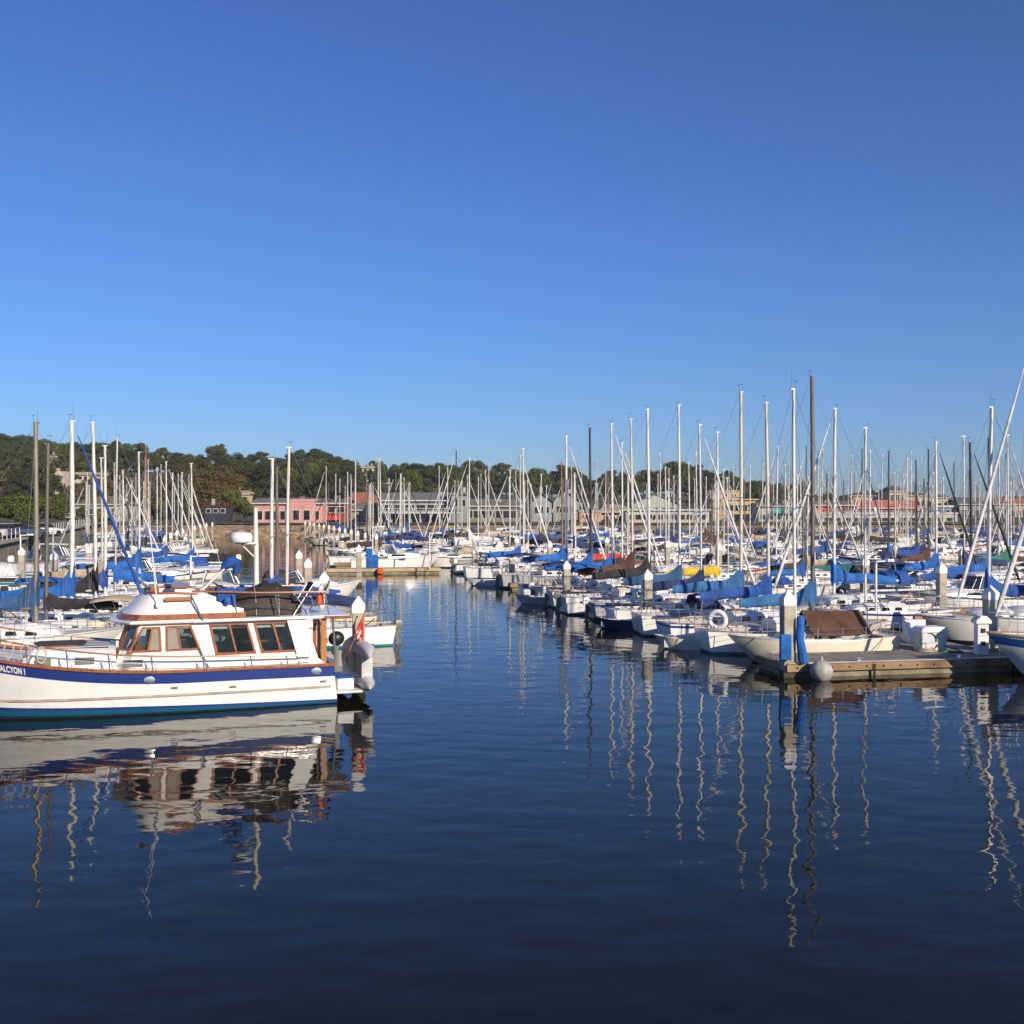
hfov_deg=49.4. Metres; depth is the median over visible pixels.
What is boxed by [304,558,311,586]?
dock piling
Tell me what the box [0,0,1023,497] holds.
sky
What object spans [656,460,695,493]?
oak tree
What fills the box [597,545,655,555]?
motorboat
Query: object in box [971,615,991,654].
power pedestal
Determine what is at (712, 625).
life ring
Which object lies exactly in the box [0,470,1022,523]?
hill terrain
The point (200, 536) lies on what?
dock piling
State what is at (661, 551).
sailboat
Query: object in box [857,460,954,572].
sailboat
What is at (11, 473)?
cypress tree
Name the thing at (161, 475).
autumn tree
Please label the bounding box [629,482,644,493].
oak tree
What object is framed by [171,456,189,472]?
cypress tree
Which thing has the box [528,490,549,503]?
pine tree
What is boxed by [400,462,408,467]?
oak tree
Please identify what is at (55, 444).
oak tree
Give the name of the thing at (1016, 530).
sailboat
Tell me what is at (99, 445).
oak tree
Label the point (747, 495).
cypress tree
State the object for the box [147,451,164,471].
oak tree
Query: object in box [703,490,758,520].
yellow block
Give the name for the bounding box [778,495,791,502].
oak tree
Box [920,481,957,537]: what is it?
sailboat
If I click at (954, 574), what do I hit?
sailboat
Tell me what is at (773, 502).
sailboat
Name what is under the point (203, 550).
sailboat
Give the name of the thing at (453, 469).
cypress tree
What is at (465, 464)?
oak tree
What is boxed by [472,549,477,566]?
dock piling
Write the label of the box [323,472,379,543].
sailboat
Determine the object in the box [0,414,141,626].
sailboat
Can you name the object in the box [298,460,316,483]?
cypress tree
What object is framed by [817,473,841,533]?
sailboat
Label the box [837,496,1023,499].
distant hills
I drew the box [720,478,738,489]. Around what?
cypress tree
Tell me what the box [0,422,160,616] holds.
sailboat
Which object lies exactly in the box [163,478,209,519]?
autumn tree
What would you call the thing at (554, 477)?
pine tree
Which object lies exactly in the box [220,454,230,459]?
oak tree
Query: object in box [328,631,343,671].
barbecue grill
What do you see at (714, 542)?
sailboat
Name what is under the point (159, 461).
oak tree
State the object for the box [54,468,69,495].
tower block
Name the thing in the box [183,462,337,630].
sailboat
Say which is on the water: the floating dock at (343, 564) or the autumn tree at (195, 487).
the floating dock at (343, 564)
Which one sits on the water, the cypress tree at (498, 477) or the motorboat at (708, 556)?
the motorboat at (708, 556)
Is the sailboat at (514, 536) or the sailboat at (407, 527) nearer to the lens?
the sailboat at (514, 536)
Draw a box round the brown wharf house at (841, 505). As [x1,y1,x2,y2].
[801,500,856,520]
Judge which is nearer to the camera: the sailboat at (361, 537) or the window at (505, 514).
the sailboat at (361, 537)
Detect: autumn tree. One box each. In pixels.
[59,483,84,503]
[67,487,109,507]
[83,478,107,487]
[96,482,132,500]
[107,469,130,483]
[130,480,171,519]
[140,475,179,518]
[150,471,167,478]
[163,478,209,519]
[171,462,207,479]
[184,471,220,518]
[203,481,240,504]
[209,465,234,473]
[212,469,234,484]
[221,473,257,497]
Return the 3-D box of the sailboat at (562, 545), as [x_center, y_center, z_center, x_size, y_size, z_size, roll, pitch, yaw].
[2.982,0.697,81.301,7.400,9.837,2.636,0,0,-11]
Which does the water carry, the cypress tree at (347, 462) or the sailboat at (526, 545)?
the sailboat at (526, 545)
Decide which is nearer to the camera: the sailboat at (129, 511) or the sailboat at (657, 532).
the sailboat at (657, 532)
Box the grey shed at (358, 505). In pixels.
[350,503,379,521]
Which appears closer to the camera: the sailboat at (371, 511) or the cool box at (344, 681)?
the cool box at (344, 681)
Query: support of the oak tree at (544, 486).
on the hill terrain at (239, 519)
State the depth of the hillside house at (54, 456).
384.99 m
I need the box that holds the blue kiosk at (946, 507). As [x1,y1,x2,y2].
[929,501,953,511]
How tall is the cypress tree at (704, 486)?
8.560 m
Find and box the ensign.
[344,610,365,664]
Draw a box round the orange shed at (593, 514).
[577,509,600,521]
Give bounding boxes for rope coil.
[914,647,936,651]
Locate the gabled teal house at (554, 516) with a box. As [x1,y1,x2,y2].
[550,489,580,520]
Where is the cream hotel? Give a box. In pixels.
[839,486,950,511]
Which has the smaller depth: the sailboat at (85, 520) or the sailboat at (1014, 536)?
the sailboat at (85, 520)
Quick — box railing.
[2,519,84,540]
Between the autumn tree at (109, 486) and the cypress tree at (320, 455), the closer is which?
the autumn tree at (109, 486)
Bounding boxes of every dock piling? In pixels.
[18,548,25,577]
[50,551,57,571]
[86,545,92,564]
[163,536,165,547]
[169,533,172,547]
[175,530,178,545]
[193,525,195,543]
[199,524,201,543]
[205,523,207,544]
[211,522,213,542]
[296,550,302,575]
[304,521,305,540]
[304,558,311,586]
[319,571,328,605]
[323,525,324,546]
[328,525,329,547]
[333,526,334,547]
[338,526,340,547]
[344,528,346,547]
[350,529,352,542]
[352,595,364,692]
[356,545,361,585]
[364,532,366,550]
[375,533,377,554]
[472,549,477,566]
[509,556,514,572]
[514,538,518,548]
[547,541,552,562]
[562,560,570,593]
[604,537,608,553]
[642,569,652,609]
[664,540,670,564]
[715,544,721,568]
[779,590,796,677]
[785,543,791,559]
[860,557,869,592]
[891,544,898,556]
[935,562,946,607]
[958,547,966,565]
[982,585,999,651]
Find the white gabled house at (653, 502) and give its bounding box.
[629,491,676,508]
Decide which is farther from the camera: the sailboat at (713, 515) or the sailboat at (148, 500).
the sailboat at (148, 500)
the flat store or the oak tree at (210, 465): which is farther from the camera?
the oak tree at (210, 465)
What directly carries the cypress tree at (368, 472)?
on the hill terrain at (239, 519)
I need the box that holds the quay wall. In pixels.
[0,524,91,562]
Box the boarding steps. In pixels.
[902,619,925,643]
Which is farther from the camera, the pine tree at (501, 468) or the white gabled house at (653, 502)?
the pine tree at (501, 468)
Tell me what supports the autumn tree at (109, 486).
on the hill terrain at (239, 519)
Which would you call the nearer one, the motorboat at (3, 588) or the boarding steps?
the boarding steps
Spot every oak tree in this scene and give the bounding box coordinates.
[38,440,52,451]
[49,441,65,449]
[54,492,69,515]
[57,442,69,449]
[74,460,103,472]
[75,506,89,521]
[83,453,91,460]
[90,509,100,519]
[95,442,107,448]
[114,443,137,464]
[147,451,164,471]
[150,457,169,470]
[181,453,196,463]
[191,454,213,463]
[205,462,216,471]
[218,490,252,520]
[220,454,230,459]
[243,497,253,520]
[251,461,259,467]
[274,467,299,492]
[304,463,320,483]
[310,457,331,470]
[387,464,401,470]
[391,469,424,491]
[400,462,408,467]
[427,487,439,491]
[430,462,446,469]
[448,480,471,498]
[457,471,463,478]
[458,459,475,471]
[461,468,493,483]
[487,470,500,493]
[503,469,527,495]
[525,467,551,480]
[537,480,556,493]
[548,481,556,498]
[552,479,570,494]
[601,482,618,498]
[614,483,623,497]
[618,481,636,493]
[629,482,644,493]
[634,474,645,494]
[637,469,652,491]
[638,482,646,493]
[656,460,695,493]
[682,475,695,491]
[729,482,749,488]
[751,481,772,492]
[754,491,761,501]
[763,496,778,502]
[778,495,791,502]
[789,483,801,491]
[821,493,831,500]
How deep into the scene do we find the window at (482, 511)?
221.86 m
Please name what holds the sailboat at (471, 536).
on the water
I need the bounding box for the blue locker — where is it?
[216,587,235,605]
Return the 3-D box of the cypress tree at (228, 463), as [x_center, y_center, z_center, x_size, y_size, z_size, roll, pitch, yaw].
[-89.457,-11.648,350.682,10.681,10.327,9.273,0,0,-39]
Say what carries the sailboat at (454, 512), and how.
on the water
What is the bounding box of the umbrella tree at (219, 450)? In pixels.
[205,443,226,455]
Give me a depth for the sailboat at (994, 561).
72.05 m
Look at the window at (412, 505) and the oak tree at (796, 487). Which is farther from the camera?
the oak tree at (796, 487)
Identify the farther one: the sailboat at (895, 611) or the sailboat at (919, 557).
the sailboat at (919, 557)
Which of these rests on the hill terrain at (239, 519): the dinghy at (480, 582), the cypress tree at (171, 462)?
the cypress tree at (171, 462)
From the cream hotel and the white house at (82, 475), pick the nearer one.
the white house at (82, 475)
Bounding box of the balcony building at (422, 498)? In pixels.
[377,487,470,522]
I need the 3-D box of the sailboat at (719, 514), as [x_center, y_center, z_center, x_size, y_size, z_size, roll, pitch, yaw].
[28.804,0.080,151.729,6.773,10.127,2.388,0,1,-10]
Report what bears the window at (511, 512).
in the grey hall
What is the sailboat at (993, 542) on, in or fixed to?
on the water
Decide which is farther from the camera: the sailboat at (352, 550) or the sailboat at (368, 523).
the sailboat at (368, 523)
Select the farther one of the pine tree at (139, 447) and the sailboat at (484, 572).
the pine tree at (139, 447)
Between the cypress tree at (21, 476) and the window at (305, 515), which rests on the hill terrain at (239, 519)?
the cypress tree at (21, 476)
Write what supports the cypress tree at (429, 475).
on the hill terrain at (239, 519)
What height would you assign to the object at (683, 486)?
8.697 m
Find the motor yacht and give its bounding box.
[0,498,362,718]
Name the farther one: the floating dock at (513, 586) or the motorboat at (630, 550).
the motorboat at (630, 550)
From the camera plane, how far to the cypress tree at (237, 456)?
419.68 m
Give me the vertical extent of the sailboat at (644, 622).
11.609 m
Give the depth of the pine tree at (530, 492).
341.04 m
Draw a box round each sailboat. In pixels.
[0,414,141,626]
[0,415,123,646]
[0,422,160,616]
[0,435,146,649]
[6,445,162,610]
[12,453,151,602]
[59,452,193,588]
[60,472,128,552]
[61,434,205,597]
[61,482,121,550]
[63,483,125,549]
[65,477,133,550]
[76,460,134,547]
[76,470,158,557]
[97,475,137,535]
[97,485,133,535]
[108,446,174,553]
[108,472,152,548]
[109,472,177,552]
[109,485,174,557]
[110,484,142,536]
[111,486,156,535]
[117,458,198,567]
[120,460,167,536]
[124,460,174,536]
[125,464,179,547]
[126,482,165,536]
[129,481,184,542]
[130,464,177,536]
[143,463,225,578]
[148,473,218,552]
[149,482,206,548]
[152,475,202,543]
[155,472,210,548]
[158,474,196,534]
[161,484,203,543]
[170,478,213,551]
[176,473,204,537]
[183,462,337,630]
[209,451,376,636]
[220,447,402,647]
[305,466,350,544]
[309,482,350,537]
[315,474,363,536]
[316,479,369,537]
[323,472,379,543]
[325,464,392,555]
[326,462,398,555]
[328,459,414,566]
[330,480,367,547]
[334,486,362,529]
[335,470,362,528]
[337,486,391,547]
[341,484,404,555]
[353,486,394,543]
[356,484,387,535]
[358,458,408,545]
[369,470,432,553]
[371,480,426,545]
[373,474,442,552]
[373,476,423,544]
[382,476,421,540]
[382,477,421,533]
[387,483,428,532]
[393,482,437,542]
[421,466,464,540]
[421,473,457,542]
[422,467,477,546]
[427,451,496,556]
[432,481,477,543]
[434,475,491,543]
[434,480,461,531]
[438,458,500,551]
[438,477,471,532]
[443,481,480,529]
[452,478,513,548]
[457,477,541,562]
[463,455,548,578]
[464,479,496,537]
[466,448,546,565]
[468,470,507,542]
[473,481,517,548]
[478,468,556,556]
[488,462,513,541]
[488,479,529,536]
[489,471,536,538]
[493,484,535,535]
[494,436,605,588]
[501,462,595,572]
[502,479,551,546]
[502,480,545,561]
[505,479,546,534]
[512,484,555,536]
[515,474,585,553]
[518,424,628,594]
[521,483,585,549]
[528,420,661,595]
[535,473,588,548]
[536,466,594,551]
[537,479,569,534]
[542,419,674,608]
[542,469,625,561]
[543,480,588,543]
[544,482,600,550]
[548,477,593,539]
[549,482,581,534]
[552,478,596,536]
[553,442,665,580]
[554,409,704,614]
[554,469,595,535]
[569,457,664,571]
[569,489,644,565]
[577,477,626,541]
[578,465,625,540]
[578,484,616,550]
[582,405,735,620]
[583,483,620,535]
[586,470,633,539]
[593,479,652,553]
[594,485,630,535]
[605,420,755,619]
[615,475,656,542]
[615,491,642,536]
[619,465,697,562]
[619,493,650,546]
[629,451,677,545]
[630,384,808,635]
[634,475,687,544]
[634,484,663,534]
[637,476,714,560]
[638,468,690,540]
[650,476,677,553]
[651,432,764,599]
[651,452,726,555]
[651,459,712,564]
[651,482,683,529]
[655,402,837,635]
[659,477,706,552]
[661,475,699,536]
[670,467,756,564]
[670,484,744,558]
[682,478,763,585]
[682,482,753,564]
[683,477,743,544]
[683,481,730,540]
[685,475,737,547]
[693,375,886,654]
[699,475,726,536]
[702,475,735,539]
[709,471,747,538]
[720,483,763,543]
[721,480,775,540]
[725,465,777,550]
[728,365,900,661]
[743,463,780,537]
[743,488,784,558]
[744,481,832,585]
[745,446,820,564]
[746,473,801,555]
[746,486,809,557]
[747,475,782,536]
[748,478,840,595]
[751,489,770,539]
[752,484,790,541]
[755,466,824,554]
[762,497,845,579]
[764,464,818,546]
[770,461,801,531]
[770,474,801,539]
[770,474,839,562]
[772,408,935,609]
[775,475,854,577]
[777,487,818,547]
[784,446,836,543]
[784,466,860,572]
[787,466,838,540]
[798,479,857,558]
[799,449,855,543]
[807,427,960,630]
[809,480,867,544]
[815,475,844,531]
[815,482,846,541]
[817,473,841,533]
[826,480,853,530]
[829,446,884,545]
[836,453,884,555]
[837,471,884,545]
[837,475,905,561]
[840,472,926,588]
[840,474,863,536]
[841,480,874,535]
[846,450,909,552]
[853,448,945,568]
[853,485,893,543]
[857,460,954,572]
[859,437,976,586]
[860,487,904,541]
[867,455,906,536]
[871,445,958,574]
[871,458,932,556]
[871,478,957,564]
[872,474,920,545]
[874,482,941,560]
[877,475,910,531]
[885,437,1023,599]
[887,484,922,545]
[893,449,930,540]
[893,483,914,533]
[899,482,930,536]
[906,480,955,539]
[909,483,949,546]
[909,485,957,559]
[911,472,965,544]
[914,435,1023,592]
[915,388,1023,642]
[918,454,959,543]
[919,478,985,550]
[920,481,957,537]
[924,436,1023,583]
[938,459,984,541]
[950,368,1023,631]
[952,490,986,536]
[953,431,1023,576]
[957,476,985,538]
[957,477,1004,545]
[959,481,986,536]
[962,485,985,539]
[965,485,986,528]
[975,450,1023,557]
[976,489,1005,537]
[977,487,1021,552]
[980,485,1004,532]
[986,520,1023,675]
[991,474,1022,540]
[991,479,1023,569]
[992,457,1023,568]
[1002,481,1022,534]
[1002,483,1023,540]
[1009,471,1023,541]
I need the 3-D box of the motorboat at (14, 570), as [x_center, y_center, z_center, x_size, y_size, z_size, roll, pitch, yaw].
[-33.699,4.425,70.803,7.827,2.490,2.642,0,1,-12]
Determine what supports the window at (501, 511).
in the grey hall
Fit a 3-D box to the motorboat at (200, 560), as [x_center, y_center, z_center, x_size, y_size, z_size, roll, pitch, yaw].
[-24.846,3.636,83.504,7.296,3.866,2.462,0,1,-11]
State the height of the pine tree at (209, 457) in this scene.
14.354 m
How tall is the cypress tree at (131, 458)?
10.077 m
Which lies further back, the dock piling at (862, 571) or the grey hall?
the grey hall
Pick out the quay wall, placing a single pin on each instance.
(11, 544)
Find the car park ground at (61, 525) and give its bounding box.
[0,524,83,539]
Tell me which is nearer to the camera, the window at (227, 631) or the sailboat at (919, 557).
the window at (227, 631)
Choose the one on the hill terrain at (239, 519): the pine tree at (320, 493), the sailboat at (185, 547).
the pine tree at (320, 493)
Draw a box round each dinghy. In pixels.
[231,580,301,615]
[341,636,374,690]
[466,578,498,585]
[515,594,543,603]
[593,616,633,629]
[654,634,700,649]
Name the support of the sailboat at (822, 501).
on the water
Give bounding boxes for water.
[0,538,1023,1023]
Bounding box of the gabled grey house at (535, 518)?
[529,487,553,521]
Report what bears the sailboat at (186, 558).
on the water
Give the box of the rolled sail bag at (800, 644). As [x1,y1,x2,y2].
[796,615,807,663]
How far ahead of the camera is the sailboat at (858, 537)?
128.27 m
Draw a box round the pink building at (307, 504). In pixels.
[251,497,330,522]
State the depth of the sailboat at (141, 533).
163.72 m
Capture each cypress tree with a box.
[0,433,7,439]
[0,446,27,468]
[0,461,21,495]
[3,434,28,442]
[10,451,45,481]
[14,438,33,449]
[14,467,33,489]
[22,443,33,452]
[27,435,48,443]
[31,474,65,496]
[53,471,78,494]
[61,449,82,462]
[67,454,84,470]
[74,441,81,450]
[78,442,98,452]
[86,453,119,471]
[87,447,108,455]
[96,451,127,479]
[100,440,122,458]
[118,449,137,471]
[131,451,158,469]
[162,458,177,474]
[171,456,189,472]
[212,455,232,466]
[217,459,235,472]
[229,452,247,460]
[239,464,286,500]
[244,454,255,461]
[256,476,284,497]
[257,462,270,466]
[266,461,284,472]
[282,474,317,497]
[284,462,310,478]
[290,448,324,461]
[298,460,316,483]
[308,450,332,459]
[313,461,332,484]
[313,471,349,498]
[316,471,349,498]
[326,456,342,464]
[333,456,354,465]
[334,466,367,493]
[360,486,384,495]
[363,470,377,486]
[374,466,387,482]
[386,470,398,487]
[389,484,407,491]
[405,463,420,471]
[416,463,433,472]
[420,468,444,491]
[435,484,446,491]
[444,485,459,491]
[449,465,463,471]
[464,470,478,483]
[466,474,493,498]
[466,486,482,498]
[472,488,490,498]
[486,474,504,494]
[492,475,517,495]
[555,466,585,494]
[560,480,588,499]
[572,475,587,481]
[580,481,604,499]
[593,475,610,497]
[613,471,626,483]
[618,487,635,502]
[645,471,662,492]
[652,478,670,491]
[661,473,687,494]
[686,470,728,493]
[688,482,713,500]
[691,481,713,503]
[719,470,736,480]
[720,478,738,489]
[743,492,756,502]
[746,480,757,496]
[759,492,780,502]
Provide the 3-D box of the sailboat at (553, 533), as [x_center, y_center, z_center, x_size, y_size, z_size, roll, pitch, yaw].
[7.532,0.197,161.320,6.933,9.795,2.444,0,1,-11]
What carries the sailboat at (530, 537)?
on the water
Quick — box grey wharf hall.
[944,497,1001,517]
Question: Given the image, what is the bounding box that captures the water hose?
[920,633,963,652]
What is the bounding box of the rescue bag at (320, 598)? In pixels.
[317,593,323,604]
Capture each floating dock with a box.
[325,567,440,574]
[334,562,349,567]
[508,583,518,589]
[734,600,973,649]
[754,648,1018,677]
[950,606,1008,611]
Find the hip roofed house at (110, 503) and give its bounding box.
[69,496,137,528]
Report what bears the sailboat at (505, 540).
on the water
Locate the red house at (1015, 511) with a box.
[994,498,1023,516]
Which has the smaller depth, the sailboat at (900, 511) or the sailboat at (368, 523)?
the sailboat at (368, 523)
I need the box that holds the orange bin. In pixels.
[377,568,382,573]
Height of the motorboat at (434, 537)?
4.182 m
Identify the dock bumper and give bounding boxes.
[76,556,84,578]
[366,549,372,567]
[373,555,377,567]
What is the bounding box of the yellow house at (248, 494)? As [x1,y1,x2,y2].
[239,487,254,503]
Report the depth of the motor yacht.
30.88 m
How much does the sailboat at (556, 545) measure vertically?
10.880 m
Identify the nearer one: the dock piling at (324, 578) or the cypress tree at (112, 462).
the dock piling at (324, 578)
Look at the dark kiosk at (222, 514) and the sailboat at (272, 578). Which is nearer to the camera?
the sailboat at (272, 578)
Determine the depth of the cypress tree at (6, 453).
360.76 m
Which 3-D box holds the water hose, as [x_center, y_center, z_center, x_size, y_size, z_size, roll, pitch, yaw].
[15.335,4.667,39.725,1.481,0.653,0.521,0,0,25]
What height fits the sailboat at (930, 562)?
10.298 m
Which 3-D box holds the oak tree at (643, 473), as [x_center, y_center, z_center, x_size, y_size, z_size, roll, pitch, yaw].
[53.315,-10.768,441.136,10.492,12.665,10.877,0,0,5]
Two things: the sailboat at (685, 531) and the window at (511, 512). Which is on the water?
the sailboat at (685, 531)
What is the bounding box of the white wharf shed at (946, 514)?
[815,507,957,521]
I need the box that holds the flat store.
[620,506,710,522]
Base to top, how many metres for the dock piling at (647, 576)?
3.726 m
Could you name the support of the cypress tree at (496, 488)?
on the hill terrain at (239, 519)
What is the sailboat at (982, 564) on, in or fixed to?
on the water
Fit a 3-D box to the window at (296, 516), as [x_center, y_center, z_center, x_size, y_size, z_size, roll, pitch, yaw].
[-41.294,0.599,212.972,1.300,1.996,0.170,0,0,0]
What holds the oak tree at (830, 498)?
on the hill terrain at (239, 519)
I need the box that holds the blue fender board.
[779,634,791,659]
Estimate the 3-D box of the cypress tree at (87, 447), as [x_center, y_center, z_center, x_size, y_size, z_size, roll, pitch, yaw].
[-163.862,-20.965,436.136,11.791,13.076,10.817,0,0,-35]
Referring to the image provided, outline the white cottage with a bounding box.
[360,463,376,480]
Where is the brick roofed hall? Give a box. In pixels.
[344,492,377,502]
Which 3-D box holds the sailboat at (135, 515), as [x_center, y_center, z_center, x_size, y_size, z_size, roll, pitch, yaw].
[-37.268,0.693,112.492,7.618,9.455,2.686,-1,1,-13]
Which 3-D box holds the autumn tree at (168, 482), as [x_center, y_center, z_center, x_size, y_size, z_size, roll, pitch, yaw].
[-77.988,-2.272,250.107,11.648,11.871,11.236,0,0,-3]
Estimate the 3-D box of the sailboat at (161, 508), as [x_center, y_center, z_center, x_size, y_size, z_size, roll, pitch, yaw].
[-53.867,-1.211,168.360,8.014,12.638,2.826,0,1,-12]
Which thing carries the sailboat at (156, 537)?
on the water
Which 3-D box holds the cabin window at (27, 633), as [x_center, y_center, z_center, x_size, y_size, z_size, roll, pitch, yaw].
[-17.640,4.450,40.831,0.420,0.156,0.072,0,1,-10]
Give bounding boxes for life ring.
[318,584,324,609]
[708,609,727,629]
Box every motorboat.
[0,562,43,590]
[0,563,69,577]
[0,586,8,591]
[8,543,113,563]
[26,555,69,562]
[39,555,150,571]
[40,539,167,581]
[44,549,119,559]
[111,537,209,587]
[126,536,212,554]
[142,551,240,570]
[154,545,208,570]
[163,549,300,592]
[262,569,360,595]
[350,525,440,567]
[423,530,462,548]
[426,534,484,567]
[430,519,481,538]
[437,523,497,547]
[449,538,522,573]
[578,542,646,558]
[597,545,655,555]
[614,531,662,539]
[651,561,738,576]
[669,530,709,539]
[702,552,774,579]
[703,536,745,549]
[808,542,879,553]
[849,544,956,599]
[877,534,925,544]
[911,571,1023,606]
[920,525,981,554]
[950,531,995,547]
[966,543,1003,557]
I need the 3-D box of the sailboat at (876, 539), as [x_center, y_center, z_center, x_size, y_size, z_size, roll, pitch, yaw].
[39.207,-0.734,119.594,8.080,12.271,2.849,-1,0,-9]
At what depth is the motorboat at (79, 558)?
69.87 m
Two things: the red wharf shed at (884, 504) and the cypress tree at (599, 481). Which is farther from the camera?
the cypress tree at (599, 481)
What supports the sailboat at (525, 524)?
on the water
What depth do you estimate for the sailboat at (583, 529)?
168.33 m
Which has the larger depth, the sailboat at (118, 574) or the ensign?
the sailboat at (118, 574)
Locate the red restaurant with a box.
[327,495,354,521]
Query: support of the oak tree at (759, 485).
on the hill terrain at (239, 519)
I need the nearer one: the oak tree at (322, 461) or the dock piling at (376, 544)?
the dock piling at (376, 544)
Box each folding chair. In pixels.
[292,581,314,614]
[307,580,329,612]
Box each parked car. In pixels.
[0,523,18,537]
[6,523,44,537]
[39,522,63,535]
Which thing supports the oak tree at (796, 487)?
on the hill terrain at (239, 519)
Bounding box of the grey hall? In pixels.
[468,499,518,521]
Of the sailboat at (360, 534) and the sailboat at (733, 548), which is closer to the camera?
the sailboat at (733, 548)
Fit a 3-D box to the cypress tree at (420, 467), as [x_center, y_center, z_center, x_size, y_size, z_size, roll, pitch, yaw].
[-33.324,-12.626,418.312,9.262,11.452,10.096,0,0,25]
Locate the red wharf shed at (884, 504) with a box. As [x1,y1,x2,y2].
[850,500,920,511]
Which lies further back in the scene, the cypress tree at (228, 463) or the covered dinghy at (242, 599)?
the cypress tree at (228, 463)
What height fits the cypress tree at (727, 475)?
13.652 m
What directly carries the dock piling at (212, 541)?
in the water
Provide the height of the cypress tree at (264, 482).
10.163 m
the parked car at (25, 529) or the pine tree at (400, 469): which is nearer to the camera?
the parked car at (25, 529)
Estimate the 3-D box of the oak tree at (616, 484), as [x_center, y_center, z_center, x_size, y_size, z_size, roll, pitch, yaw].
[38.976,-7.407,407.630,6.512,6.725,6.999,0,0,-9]
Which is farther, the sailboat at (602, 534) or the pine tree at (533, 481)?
the pine tree at (533, 481)
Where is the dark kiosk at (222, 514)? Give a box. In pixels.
[203,499,233,522]
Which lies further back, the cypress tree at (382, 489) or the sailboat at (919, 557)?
the cypress tree at (382, 489)
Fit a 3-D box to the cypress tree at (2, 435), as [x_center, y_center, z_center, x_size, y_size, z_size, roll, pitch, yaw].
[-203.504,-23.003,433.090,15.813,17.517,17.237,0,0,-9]
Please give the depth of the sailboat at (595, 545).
102.78 m
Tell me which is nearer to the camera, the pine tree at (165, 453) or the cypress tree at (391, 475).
the cypress tree at (391, 475)
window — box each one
[5,631,16,635]
[25,632,36,635]
[35,658,50,665]
[75,657,93,664]
[123,660,142,667]
[128,627,161,652]
[166,625,200,650]
[209,622,255,654]
[219,628,231,641]
[253,621,295,652]
[258,511,262,519]
[265,511,269,519]
[280,511,285,519]
[293,510,299,519]
[303,510,309,519]
[329,506,334,512]
[337,506,344,512]
[382,504,391,510]
[392,515,398,521]
[402,515,407,521]
[405,504,414,510]
[412,515,419,521]
[416,504,425,510]
[421,515,429,521]
[427,504,436,510]
[431,515,438,521]
[460,499,465,506]
[473,510,479,517]
[481,510,487,517]
[496,510,502,517]
[503,510,508,517]
[510,510,515,517]
[635,514,641,519]
[686,514,692,519]
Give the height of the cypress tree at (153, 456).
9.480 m
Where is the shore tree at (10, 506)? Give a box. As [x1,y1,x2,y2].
[0,492,68,522]
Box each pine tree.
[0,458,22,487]
[0,469,6,494]
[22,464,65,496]
[50,453,77,471]
[132,442,149,452]
[133,456,151,477]
[155,447,173,465]
[170,452,190,464]
[195,457,209,471]
[206,452,215,462]
[251,451,276,462]
[285,452,298,461]
[294,449,305,460]
[308,485,327,497]
[328,465,360,490]
[353,467,367,490]
[367,471,381,485]
[368,460,376,466]
[391,467,411,486]
[394,486,412,491]
[428,469,459,487]
[465,460,487,471]
[490,463,514,494]
[511,477,525,499]
[516,480,535,503]
[526,477,543,493]
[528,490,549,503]
[547,465,577,482]
[573,484,588,498]
[601,470,617,481]
[691,464,715,476]
[695,477,714,484]
[780,488,798,501]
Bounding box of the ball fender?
[810,657,832,680]
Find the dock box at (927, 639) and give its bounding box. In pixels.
[912,625,948,650]
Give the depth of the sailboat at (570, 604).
59.08 m
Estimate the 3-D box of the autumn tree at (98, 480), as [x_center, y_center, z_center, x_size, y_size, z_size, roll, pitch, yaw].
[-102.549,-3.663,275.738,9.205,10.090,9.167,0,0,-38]
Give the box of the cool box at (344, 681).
[335,674,353,689]
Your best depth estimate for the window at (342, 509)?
219.87 m
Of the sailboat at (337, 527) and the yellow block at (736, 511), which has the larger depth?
the yellow block at (736, 511)
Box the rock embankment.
[91,522,1020,538]
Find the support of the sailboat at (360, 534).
on the water
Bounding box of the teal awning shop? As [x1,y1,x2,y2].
[747,500,801,520]
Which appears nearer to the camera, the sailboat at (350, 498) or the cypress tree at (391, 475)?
the sailboat at (350, 498)
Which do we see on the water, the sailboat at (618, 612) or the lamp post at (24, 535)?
the sailboat at (618, 612)
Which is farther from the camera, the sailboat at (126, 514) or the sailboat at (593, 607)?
the sailboat at (126, 514)
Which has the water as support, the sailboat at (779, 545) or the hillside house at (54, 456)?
the sailboat at (779, 545)
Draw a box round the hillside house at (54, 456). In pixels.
[50,452,59,459]
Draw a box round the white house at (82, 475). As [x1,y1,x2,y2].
[74,469,108,483]
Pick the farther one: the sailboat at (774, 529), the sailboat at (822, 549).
the sailboat at (774, 529)
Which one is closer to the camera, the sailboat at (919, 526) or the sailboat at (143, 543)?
the sailboat at (143, 543)
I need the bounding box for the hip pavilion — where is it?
[598,504,629,521]
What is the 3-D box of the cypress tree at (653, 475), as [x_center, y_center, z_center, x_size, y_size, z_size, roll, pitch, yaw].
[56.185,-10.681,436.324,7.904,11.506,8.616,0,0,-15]
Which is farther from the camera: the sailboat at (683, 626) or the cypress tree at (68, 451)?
the cypress tree at (68, 451)
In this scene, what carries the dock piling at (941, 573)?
in the water
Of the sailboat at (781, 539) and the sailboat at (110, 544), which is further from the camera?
the sailboat at (781, 539)
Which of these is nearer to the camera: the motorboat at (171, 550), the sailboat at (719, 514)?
the motorboat at (171, 550)
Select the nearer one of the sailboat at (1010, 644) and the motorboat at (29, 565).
the sailboat at (1010, 644)
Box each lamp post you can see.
[20,534,33,548]
[190,554,208,584]
[372,526,384,548]
[429,532,441,567]
[575,527,588,560]
[875,559,898,610]

